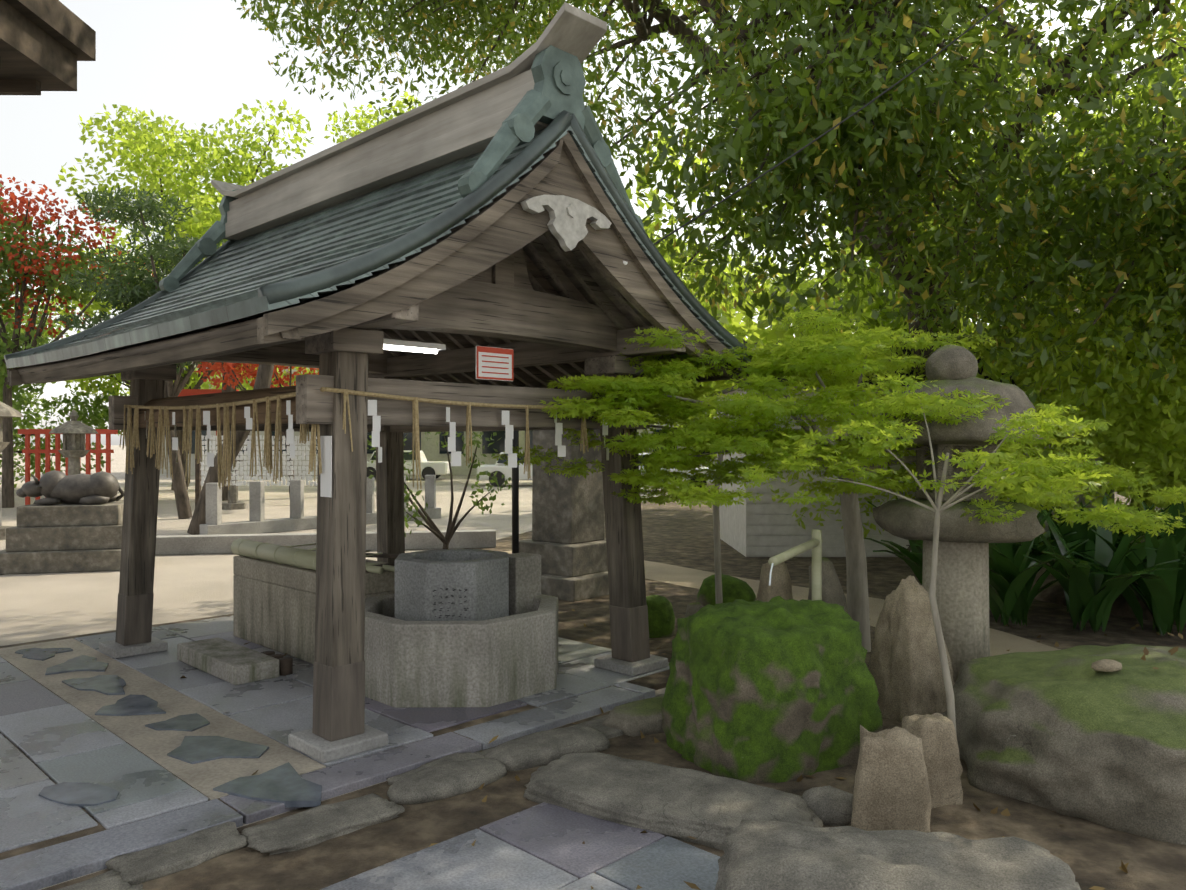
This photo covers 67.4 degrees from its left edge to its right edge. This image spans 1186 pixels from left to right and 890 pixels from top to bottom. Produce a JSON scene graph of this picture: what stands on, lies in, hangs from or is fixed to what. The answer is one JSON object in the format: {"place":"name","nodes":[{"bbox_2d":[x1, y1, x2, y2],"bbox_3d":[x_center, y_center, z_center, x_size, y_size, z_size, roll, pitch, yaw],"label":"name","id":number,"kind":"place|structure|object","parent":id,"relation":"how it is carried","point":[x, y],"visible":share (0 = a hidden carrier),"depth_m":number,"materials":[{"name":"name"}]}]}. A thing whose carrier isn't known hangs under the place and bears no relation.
{"place":"outdoors","nodes":[
{"label":"outdoors","id":0,"kind":"place"},
{"bbox_2d":[200,435,317,485],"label":"ema plates","id":1,"kind":"object","parent":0,"point":[289,463],"visible":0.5,"depth_m":18.39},
{"bbox_2d":[0,616,719,889],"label":"paving","id":2,"kind":"structure","parent":0,"point":[56,739],"depth_m":4.42,"materials":[{"name":"stone"}]},
{"bbox_2d":[15,648,321,807],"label":"dark stones","id":3,"kind":"object","parent":2,"relation":"on","point":[286,784],"visible":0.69,"depth_m":4.85,"materials":[{"name":"stone"}]},
{"bbox_2d":[177,637,278,684],"bbox_3d":[-2.749,1.610,6.673,1.050,0.130,0.330,0,0,44],"label":"step","id":4,"kind":"object","parent":2,"relation":"on","point":[229,661],"visible":1,"depth_m":6.47,"materials":[{"name":"stone"}]},
{"bbox_2d":[233,550,394,663],"bbox_3d":[-2.269,1.323,7.419,1.760,0.700,0.720,0,0,44],"label":"basin","id":5,"kind":"object","parent":2,"relation":"on","point":[273,605],"visible":0.29,"depth_m":7.17,"materials":[{"name":"stone"}]},
{"bbox_2d":[231,539,394,573],"bbox_3d":[-2.295,0.901,7.276,2.002,0.151,0.483,0,0,44],"label":"bamboo","id":6,"kind":"object","parent":5,"relation":"on","point":[296,557],"visible":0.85,"depth_m":7.20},
{"bbox_2d":[286,543,381,556],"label":"ladles","id":7,"kind":"object","parent":5,"relation":"on","point":[315,548],"visible":0.12,"depth_m":7.75,"materials":[{"name":"brown wood"}]},
{"bbox_2d":[261,553,398,675],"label":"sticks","id":8,"kind":"object","parent":2,"relation":"on","point":[285,666],"visible":0.27,"depth_m":6.57,"materials":[{"name":"brown wood"}]},
{"bbox_2d":[115,593,649,741],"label":"post base sleeves","id":9,"kind":"object","parent":2,"relation":"on","point":[338,702],"visible":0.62,"depth_m":6.56,"materials":[{"name":"metal"}]},
{"bbox_2d":[119,351,646,666],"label":"posts","id":10,"kind":"object","parent":9,"relation":"on","point":[340,582],"visible":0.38,"depth_m":6.57,"materials":[{"name":"brown wood"}]},
{"bbox_2d":[132,386,295,427],"bbox_3d":[-2.532,-0.254,6.146,3.110,0.242,0.242,0,0,44],"label":"brown tie","id":11,"kind":"object","parent":10,"relation":"attached to","point":[216,398],"visible":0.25,"depth_m":6.01,"materials":[{"name":"brown wood"}]},
{"bbox_2d":[320,436,331,497],"bbox_3d":[-1.484,0.119,4.946,0.120,0.340,0.004,0,0,44],"label":"notice","id":12,"kind":"object","parent":10,"relation":"attached to","point":[326,473],"visible":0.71,"depth_m":4.94,"materials":[{"name":"white paper"}]},
{"bbox_2d":[89,248,643,432],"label":"beams","id":13,"kind":"structure","parent":10,"relation":"on","point":[502,299],"depth_m":5.83,"materials":[{"name":"brown wood"}]},
{"bbox_2d":[7,131,748,385],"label":"bargeboards","id":14,"kind":"object","parent":13,"relation":"on","point":[503,226],"visible":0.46,"depth_m":5.14,"materials":[{"name":"brown wood"}]},
{"bbox_2d":[20,328,740,389],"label":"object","id":15,"kind":"object","parent":14,"relation":"attached to","point":[233,343],"visible":0.4,"depth_m":5.20,"materials":[{"name":"brown wood"}]},
{"bbox_2d":[383,338,445,350],"bbox_3d":[-1.180,-0.637,5.618,0.070,0.035,0.560,0,0,44],"label":"light fixture","id":16,"kind":"object","parent":15,"relation":"on","point":[405,343],"visible":0.64,"depth_m":5.62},
{"bbox_2d":[383,345,437,353],"bbox_3d":[-1.180,-0.607,5.618,0.032,0.032,0.460,0,0,45],"label":"lamp tube","id":17,"kind":"object","parent":16,"relation":"attached to","point":[409,349],"visible":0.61,"depth_m":5.63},
{"bbox_2d":[369,230,703,388],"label":"rafters","id":18,"kind":"object","parent":14,"relation":"on","point":[532,376],"visible":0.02,"depth_m":6.59,"materials":[{"name":"brown wood"}]},
{"bbox_2d":[16,142,673,375],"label":"roof boards","id":19,"kind":"object","parent":18,"relation":"on","point":[216,331],"visible":0.17,"depth_m":5.74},
{"bbox_2d":[6,125,750,367],"bbox_3d":[-1.817,-1.297,7.053,4.706,1.402,3.847,0,0,44],"label":"tiled roof","id":20,"kind":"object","parent":18,"relation":"on","point":[224,286],"visible":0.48,"depth_m":6.09,"materials":[{"name":"tile"}]},
{"bbox_2d":[4,110,753,361],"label":"roof edge trim","id":21,"kind":"structure","parent":20,"relation":"on","point":[539,145],"depth_m":5.06,"materials":[{"name":"teal metal"}]},
{"bbox_2d":[159,45,643,292],"bbox_3d":[-1.816,-1.932,7.051,4.640,1.089,1.468,0,0,44],"label":"ridge-end ornament","id":22,"kind":"object","parent":20,"relation":"on","point":[559,85],"visible":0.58,"depth_m":5.40,"materials":[{"name":"teal metal"}]},
{"bbox_2d":[211,2,606,239],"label":"ridge","id":23,"kind":"structure","parent":20,"relation":"on","point":[467,120],"depth_m":6.38,"materials":[{"name":"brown wood"}]},
{"bbox_2d":[520,195,611,251],"bbox_3d":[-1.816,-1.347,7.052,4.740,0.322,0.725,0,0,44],"label":"gable pendant","id":24,"kind":"object","parent":14,"relation":"attached to","point":[568,216],"visible":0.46,"depth_m":5.38,"materials":[{"name":"white wood"}]},
{"bbox_3d":[0.186,-1.189,5.859,0.083,0.069,0.083,0,0,-1],"label":"insulator","id":25,"kind":"object","parent":14,"relation":"attached to","visible":0},
{"bbox_2d":[654,0,1006,244],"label":"cable","id":26,"kind":"object","parent":25,"relation":"attached to","point":[795,153],"visible":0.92,"depth_m":6.43,"materials":[{"name":"black plastic"}]},
{"bbox_2d":[283,303,685,432],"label":"beams","id":27,"kind":"structure","parent":13,"relation":"on","point":[526,354],"depth_m":7.26,"materials":[{"name":"brown wood"}]},
{"bbox_2d":[476,346,513,380],"bbox_3d":[-0.632,-0.523,5.725,0.016,0.210,0.302,0,0,45],"label":"sign","id":28,"kind":"object","parent":13,"relation":"attached to","point":[490,364],"depth_m":5.72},
{"bbox_2d":[120,387,630,489],"bbox_3d":[-1.736,-0.016,6.853,3.260,0.614,2.540,0,0,44],"label":"shimenawa rope","id":29,"kind":"object","parent":10,"relation":"attached to","point":[223,474],"visible":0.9,"depth_m":5.73,"materials":[{"name":"fabric"}]},
{"bbox_2d":[145,400,608,467],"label":"paper streamers","id":30,"kind":"object","parent":29,"relation":"attached to","point":[455,454],"visible":0.9,"depth_m":5.52,"materials":[{"name":"white paper"}]},
{"bbox_2d":[99,636,667,762],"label":"post base stones","id":31,"kind":"object","parent":2,"relation":"on","point":[308,742],"visible":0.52,"depth_m":5.00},
{"bbox_2d":[364,593,557,707],"bbox_3d":[-0.979,1.411,6.407,1.441,0.530,1.441,0,0,44],"label":"curved stone basin","id":32,"kind":"object","parent":2,"relation":"on","point":[491,662],"visible":0.79,"depth_m":5.72,"materials":[{"name":"stone"}]},
{"bbox_2d":[508,552,540,615],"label":"side block","id":33,"kind":"structure","parent":2,"relation":"on","point":[524,579],"depth_m":6.65,"materials":[{"name":"stone"}]},
{"bbox_2d":[395,549,508,620],"bbox_3d":[-1.007,1.136,6.405,0.821,0.680,0.821,0,0,44],"label":"stone basin","id":34,"kind":"object","parent":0,"point":[481,576],"visible":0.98,"depth_m":6.08,"materials":[{"name":"stone"}]},
{"bbox_2d":[433,588,468,617],"bbox_3d":[-0.964,1.090,6.007,0.244,0.252,0.024,0,0,-6],"label":"inscription","id":35,"kind":"object","parent":34,"relation":"attached to","point":[451,603],"visible":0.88,"depth_m":6.00,"materials":[{"name":"black"}]},
{"bbox_2d":[160,345,761,474],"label":"building","id":36,"kind":"structure","parent":0,"point":[430,448],"depth_m":47.90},
{"bbox_2d":[188,375,704,453],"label":"windows","id":37,"kind":"structure","parent":36,"relation":"attached to","point":[499,445],"depth_m":47.85,"materials":[{"name":"grey glass"}]},
{"bbox_2d":[0,445,1133,889],"bbox_3d":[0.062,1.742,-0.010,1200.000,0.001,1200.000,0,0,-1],"label":"ground","id":38,"kind":"structure","parent":0,"point":[60,605],"depth_m":11.85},
{"bbox_2d":[0,401,23,539],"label":"lantern","id":39,"kind":"object","parent":38,"relation":"on","point":[6,410],"visible":0.93,"depth_m":16.07,"materials":[{"name":"stone"}]},
{"bbox_2d":[0,307,23,375],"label":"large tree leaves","id":40,"kind":"object","parent":38,"relation":"on","point":[8,326],"visible":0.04,"depth_m":29.16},
{"bbox_2d":[0,0,95,94],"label":"roof eave","id":41,"kind":"object","parent":38,"relation":"on","point":[46,45],"visible":1,"depth_m":7.04,"materials":[{"name":"brown wood"}]},
{"bbox_2d":[0,502,123,574],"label":"stone pedestal","id":42,"kind":"object","parent":38,"relation":"on","point":[60,538],"visible":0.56,"depth_m":12.03,"materials":[{"name":"stone"}]},
{"bbox_2d":[16,470,123,505],"bbox_3d":[-7.351,0.600,12.533,1.242,0.500,0.743,0,0,-1],"label":"reclining ox statue","id":43,"kind":"object","parent":42,"relation":"on","point":[53,487],"visible":0.98,"depth_m":12.31,"materials":[{"name":"stone"}]},
{"bbox_2d":[0,296,129,487],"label":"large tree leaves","id":44,"kind":"object","parent":38,"relation":"on","point":[97,412],"depth_m":33.24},
{"bbox_2d":[0,183,133,396],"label":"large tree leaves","id":45,"kind":"object","parent":38,"relation":"on","point":[6,264],"depth_m":23.66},
{"bbox_2d":[49,410,98,474],"bbox_3d":[-12.754,0.413,21.862,1.066,2.544,1.066,0,0,-1],"label":"lantern","id":46,"kind":"object","parent":38,"relation":"on","point":[73,431],"visible":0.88,"depth_m":21.72,"materials":[{"name":"stone"}]},
{"bbox_2d":[0,174,153,507],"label":"tree","id":47,"kind":"object","parent":38,"relation":"on","point":[23,200],"depth_m":23.74,"materials":[{"name":"plant"}]},
{"bbox_2d":[18,389,238,504],"bbox_3d":[-13.758,-0.061,26.868,3.334,3.474,5.246,0,0,15],"label":"red fence","id":48,"kind":"object","parent":38,"relation":"on","point":[47,451],"visible":0.33,"depth_m":24.80,"materials":[{"name":"orange"}]},
{"bbox_2d":[53,185,226,518],"bbox_3d":[-9.420,-2.023,20.491,4.987,7.480,4.484,0,0,-1],"label":"pine","id":49,"kind":"object","parent":38,"relation":"on","point":[138,291],"depth_m":19.78,"materials":[{"name":"plant"}]},
{"bbox_2d":[0,638,325,799],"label":"concrete strip","id":50,"kind":"object","parent":38,"relation":"on","point":[203,778],"visible":0.58,"depth_m":5.39,"materials":[{"name":"concrete"}]},
{"bbox_2d":[14,181,318,489],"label":"large tree leaves","id":51,"kind":"object","parent":38,"relation":"on","point":[84,383],"depth_m":32.60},
{"bbox_2d":[105,822,248,884],"bbox_3d":[-1.734,1.730,3.735,0.266,0.074,0.578,0,0,42],"label":"stone","id":52,"kind":"object","parent":38,"relation":"on","point":[166,859],"visible":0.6,"depth_m":3.69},
{"bbox_2d":[55,99,313,500],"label":"large tree leaves","id":53,"kind":"object","parent":38,"relation":"on","point":[200,222],"depth_m":25.33,"materials":[{"name":"plant"}]},
{"bbox_2d":[195,431,200,506],"bbox_3d":[-6.720,0.629,18.422,3.200,2.130,0.500,0,0,-1],"label":"trunk","id":54,"kind":"object","parent":38,"relation":"on","point":[197,480],"visible":0.1,"depth_m":18.36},
{"bbox_2d":[187,364,273,534],"bbox_3d":[-6.823,-0.557,17.070,1.798,4.643,0.502,0,0,-17],"label":"leaning trunk","id":55,"kind":"object","parent":38,"relation":"on","point":[263,379],"visible":0.21,"depth_m":16.79,"materials":[{"name":"brown plant"}]},
{"bbox_2d":[216,444,246,509],"bbox_3d":[-9.469,0.621,23.395,0.889,2.120,0.889,0,0,-1],"label":"lantern","id":56,"kind":"object","parent":38,"relation":"on","point":[233,503],"visible":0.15,"depth_m":23.28,"materials":[{"name":"stone"}]},
{"bbox_2d":[0,475,495,554],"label":"fence","id":57,"kind":"object","parent":38,"relation":"on","point":[216,536],"visible":0.58,"depth_m":16.31,"materials":[{"name":"stone"}]},
{"bbox_2d":[194,362,318,496],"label":"red tree leaves","id":58,"kind":"object","parent":38,"relation":"on","point":[227,367],"depth_m":24.55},
{"bbox_2d":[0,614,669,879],"bbox_3d":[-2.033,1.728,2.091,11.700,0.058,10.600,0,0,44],"label":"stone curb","id":59,"kind":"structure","parent":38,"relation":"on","point":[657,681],"depth_m":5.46,"materials":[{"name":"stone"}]},
{"bbox_2d":[324,91,425,143],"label":"large tree leaves","id":60,"kind":"object","parent":38,"relation":"on","point":[400,105],"depth_m":29.05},
{"bbox_2d":[367,450,450,474],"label":"car","id":61,"kind":"object","parent":38,"relation":"on","point":[440,467],"depth_m":41.08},
{"bbox_2d":[367,467,440,478],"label":"car wheels","id":62,"kind":"object","parent":61,"relation":"attached to","point":[428,470],"visible":0.29,"depth_m":41.01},
{"bbox_2d":[386,752,483,784],"bbox_3d":[-0.808,1.727,4.675,0.248,0.074,0.567,0,0,34],"label":"border","id":63,"kind":"object","parent":38,"relation":"on","point":[457,756],"visible":0.19,"depth_m":4.76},
{"bbox_2d":[477,452,532,480],"bbox_3d":[-2.492,0.836,35.964,4.372,1.125,1.905,0,0,-1],"label":"car","id":64,"kind":"object","parent":38,"relation":"on","point":[506,471],"depth_m":35.07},
{"bbox_2d":[489,471,505,486],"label":"car wheels","id":65,"kind":"object","parent":64,"relation":"attached to","point":[499,474],"visible":0.33,"depth_m":34.99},
{"bbox_2d":[638,453,715,484],"bbox_3d":[2.247,0.846,32.011,4.432,1.125,2.105,0,0,-1],"label":"car","id":66,"kind":"object","parent":38,"relation":"on","point":[703,472],"depth_m":31.28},
{"bbox_2d":[690,476,706,487],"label":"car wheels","id":67,"kind":"object","parent":66,"relation":"attached to","point":[704,481],"visible":0.02,"depth_m":31.27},
{"bbox_2d":[187,21,1185,516],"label":"foliage","id":68,"kind":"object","parent":38,"relation":"on","point":[761,331],"depth_m":21.70,"materials":[{"name":"green plant"}]},
{"bbox_2d":[231,0,1185,550],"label":"tree","id":69,"kind":"object","parent":38,"relation":"on","point":[1093,206],"depth_m":8.37,"materials":[{"name":"plant"}]},
{"bbox_2d":[0,0,1185,444],"label":"sky","id":70,"kind":"structure","parent":0,"point":[191,62],"materials":[{"name":"white"}]},
{"bbox_2d":[41,485,1185,889],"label":"soil","id":71,"kind":"structure","parent":0,"point":[675,533],"depth_m":4.24,"materials":[{"name":"soil"}]},
{"bbox_2d":[56,869,143,889],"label":"stone","id":72,"kind":"object","parent":71,"relation":"on","point":[110,880],"visible":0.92,"depth_m":3.44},
{"bbox_2d":[240,793,404,854],"bbox_3d":[-1.222,1.729,4.036,0.730,0.073,0.334,0,0,-40],"label":"stone","id":73,"kind":"object","parent":71,"relation":"on","point":[309,827],"visible":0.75,"depth_m":3.99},
{"bbox_2d":[367,431,510,548],"bbox_3d":[-1.896,0.584,10.504,1.823,2.268,1.318,0,0,-1],"label":"shrub","id":74,"kind":"object","parent":71,"relation":"on","point":[418,492],"depth_m":10.54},
{"bbox_2d":[387,758,506,803],"bbox_3d":[-0.731,1.706,4.526,0.678,0.097,0.305,0,0,-44],"label":"edge stone","id":75,"kind":"object","parent":71,"relation":"on","point":[443,781],"visible":0.81,"depth_m":4.44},
{"bbox_2d":[474,746,496,756],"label":"rock","id":76,"kind":"object","parent":71,"relation":"on","point":[484,752],"visible":0.04,"depth_m":4.99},
{"bbox_2d":[512,431,518,553],"bbox_3d":[-0.888,0.091,10.177,0.074,3.250,0.074,0,0,-23],"label":"pole","id":77,"kind":"object","parent":71,"relation":"on","point":[515,506],"depth_m":10.15,"materials":[{"name":"grey metal"}]},
{"bbox_2d":[484,726,609,770],"bbox_3d":[-0.242,1.695,4.982,0.768,0.119,0.312,0,0,-35],"label":"edge stone","id":78,"kind":"object","parent":71,"relation":"on","point":[541,748],"visible":0.77,"depth_m":4.89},
{"bbox_2d":[519,389,608,601],"bbox_3d":[-0.292,-0.075,10.582,1.250,3.580,1.250,0,0,39],"label":"monument","id":79,"kind":"object","parent":71,"relation":"on","point":[567,542],"visible":0.44,"depth_m":10.27,"materials":[{"name":"stone"}]},
{"bbox_2d":[569,714,623,738],"bbox_3d":[0.129,1.727,5.440,0.770,0.069,0.310,0,0,-40],"label":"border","id":80,"kind":"object","parent":71,"relation":"on","point":[596,722],"visible":0.12,"depth_m":5.36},
{"bbox_2d":[601,696,663,736],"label":"edge stone","id":81,"kind":"object","parent":71,"relation":"on","point":[634,718],"visible":0.56,"depth_m":5.34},
{"bbox_2d":[646,595,674,637],"bbox_3d":[0.536,1.571,8.095,0.418,0.412,0.368,0,0,-1],"label":"bush","id":82,"kind":"object","parent":71,"relation":"on","point":[661,619],"visible":0.62,"depth_m":7.94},
{"bbox_2d":[523,752,822,849],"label":"flat slab","id":83,"kind":"structure","parent":71,"relation":"on","point":[704,808],"depth_m":4.13,"materials":[{"name":"stone"}]},
{"bbox_2d":[165,609,1182,889],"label":"litter","id":84,"kind":"object","parent":71,"relation":"on","point":[1005,811],"visible":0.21,"depth_m":4.56,"materials":[{"name":"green plant"}]},
{"bbox_2d":[685,602,703,617],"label":"stone","id":85,"kind":"object","parent":71,"relation":"on","point":[693,608],"visible":0.15,"depth_m":7.45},
{"bbox_2d":[696,574,755,605],"bbox_3d":[1.372,1.553,9.212,0.614,0.452,0.492,0,0,-1],"label":"bush","id":86,"kind":"object","parent":71,"relation":"on","point":[733,588],"visible":0.46,"depth_m":9.03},
{"bbox_2d":[661,596,882,783],"bbox_3d":[0.995,1.341,5.051,1.061,0.925,0.924,0,0,-23],"label":"moss boulder","id":87,"kind":"object","parent":71,"relation":"on","point":[777,689],"visible":0.9,"depth_m":4.71,"materials":[{"name":"plant"}]},
{"bbox_2d":[757,562,792,601],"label":"stone","id":88,"kind":"object","parent":71,"relation":"on","point":[781,585],"visible":0.19,"depth_m":6.53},
{"bbox_2d":[768,529,822,600],"bbox_3d":[1.308,1.153,5.675,0.068,1.150,0.988,0,0,30],"label":"spout","id":89,"kind":"object","parent":71,"relation":"on","point":[814,544],"visible":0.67,"depth_m":6.02,"materials":[{"name":"plant"}]},
{"bbox_2d":[769,563,773,585],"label":"stream","id":90,"kind":"structure","parent":89,"relation":"attached to","point":[770,574],"depth_m":5.20,"materials":[{"name":"white"}]},
{"bbox_2d":[802,785,852,825],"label":"dark stone","id":91,"kind":"object","parent":71,"relation":"on","point":[829,805],"visible":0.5,"depth_m":4.08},
{"bbox_2d":[808,557,847,612],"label":"stone","id":92,"kind":"object","parent":71,"relation":"on","point":[832,591],"visible":0.23,"depth_m":6.27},
{"bbox_2d":[649,354,1059,735],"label":"tree trunks","id":93,"kind":"object","parent":71,"relation":"on","point":[857,590],"visible":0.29,"depth_m":7.29,"materials":[{"name":"grey plant"}]},
{"bbox_2d":[492,309,1185,536],"bbox_3d":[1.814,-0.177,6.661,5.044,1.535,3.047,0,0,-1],"label":"maple leaves","id":94,"kind":"object","parent":93,"relation":"on","point":[821,353],"visible":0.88,"depth_m":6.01,"materials":[{"name":"green plant"}]},
{"bbox_2d":[851,725,930,832],"bbox_3d":[1.324,1.514,3.955,0.342,0.515,0.267,0,0,17],"label":"stone","id":95,"kind":"object","parent":71,"relation":"on","point":[891,790],"visible":0.69,"depth_m":3.86,"materials":[{"name":"stone"}]},
{"bbox_2d":[715,819,1080,889],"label":"rock","id":96,"kind":"object","parent":71,"relation":"on","point":[770,855],"visible":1,"depth_m":3.03,"materials":[{"name":"stone"}]},
{"bbox_2d":[868,575,954,722],"bbox_3d":[2.049,1.306,5.756,0.510,0.932,0.437,0,0,-29],"label":"stone","id":97,"kind":"object","parent":71,"relation":"on","point":[905,669],"visible":0.69,"depth_m":5.62,"materials":[{"name":"stone"}]},
{"bbox_2d":[717,386,1113,556],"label":"shed","id":98,"kind":"structure","parent":71,"relation":"on","point":[765,526],"depth_m":13.50,"materials":[{"name":"grey metal"}]},
{"bbox_2d":[706,334,1037,396],"bbox_3d":[5.114,-1.347,15.032,6.000,0.900,3.300,0,0,-1],"label":"shrub","id":99,"kind":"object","parent":98,"relation":"on","point":[724,391],"depth_m":13.38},
{"bbox_2d":[902,713,962,808],"bbox_3d":[1.642,1.541,4.356,0.285,0.458,0.241,0,0,-18],"label":"stone","id":100,"kind":"object","parent":71,"relation":"on","point":[936,732],"visible":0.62,"depth_m":4.27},
{"bbox_2d":[863,489,1185,635],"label":"aspidistra","id":101,"kind":"object","parent":71,"relation":"on","point":[1094,571],"visible":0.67,"depth_m":8.06,"materials":[{"name":"green plant"}]},
{"bbox_2d":[942,644,1185,844],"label":"mossy boulder","id":102,"kind":"object","parent":71,"relation":"on","point":[1070,732],"visible":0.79,"depth_m":4.30,"materials":[{"name":"stone"}]},
{"bbox_2d":[1091,659,1121,671],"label":"pebble","id":103,"kind":"object","parent":102,"relation":"on","point":[1105,665],"visible":1,"depth_m":4.53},
{"bbox_2d":[1030,532,1185,626],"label":"mound","id":104,"kind":"object","parent":71,"relation":"on","point":[1055,594],"visible":0.02,"depth_m":9.53,"materials":[{"name":"soil"}]},
{"bbox_2d":[770,168,1185,540],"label":"shrubs","id":105,"kind":"object","parent":104,"relation":"on","point":[1156,424],"visible":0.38,"depth_m":9.28,"materials":[{"name":"green plant"}]},
{"bbox_2d":[501,551,1060,655],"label":"path","id":106,"kind":"structure","parent":0,"point":[1001,642],"depth_m":10.22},
{"bbox_2d":[922,540,989,682],"bbox_3d":[2.550,1.211,6.263,0.464,1.130,0.464,0,0,-1],"label":"lantern post","id":107,"kind":"object","parent":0,"point":[962,589],"visible":0.44,"depth_m":6.06,"materials":[{"name":"stone"}]},
{"bbox_2d":[872,498,1044,542],"bbox_3d":[2.540,0.519,6.261,1.008,0.295,0.961,0,0,-1],"label":"stone lantern platform","id":108,"kind":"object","parent":107,"relation":"on","point":[905,519],"visible":0.77,"depth_m":5.86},
{"bbox_2d":[915,444,997,501],"bbox_3d":[2.550,0.166,6.261,0.420,0.440,0.420,0,0,-1],"label":"lantern box","id":109,"kind":"object","parent":108,"relation":"on","point":[938,450],"visible":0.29,"depth_m":6.11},
{"bbox_2d":[871,377,1042,444],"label":"stone lantern roof","id":110,"kind":"structure","parent":109,"relation":"on","point":[977,431],"depth_m":5.88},
{"bbox_2d":[925,345,977,379],"bbox_3d":[2.522,-0.571,6.256,0.339,0.273,0.338,0,0,-1],"label":"lantern finial","id":111,"kind":"object","parent":110,"relation":"on","point":[953,362],"visible":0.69,"depth_m":6.13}
]}

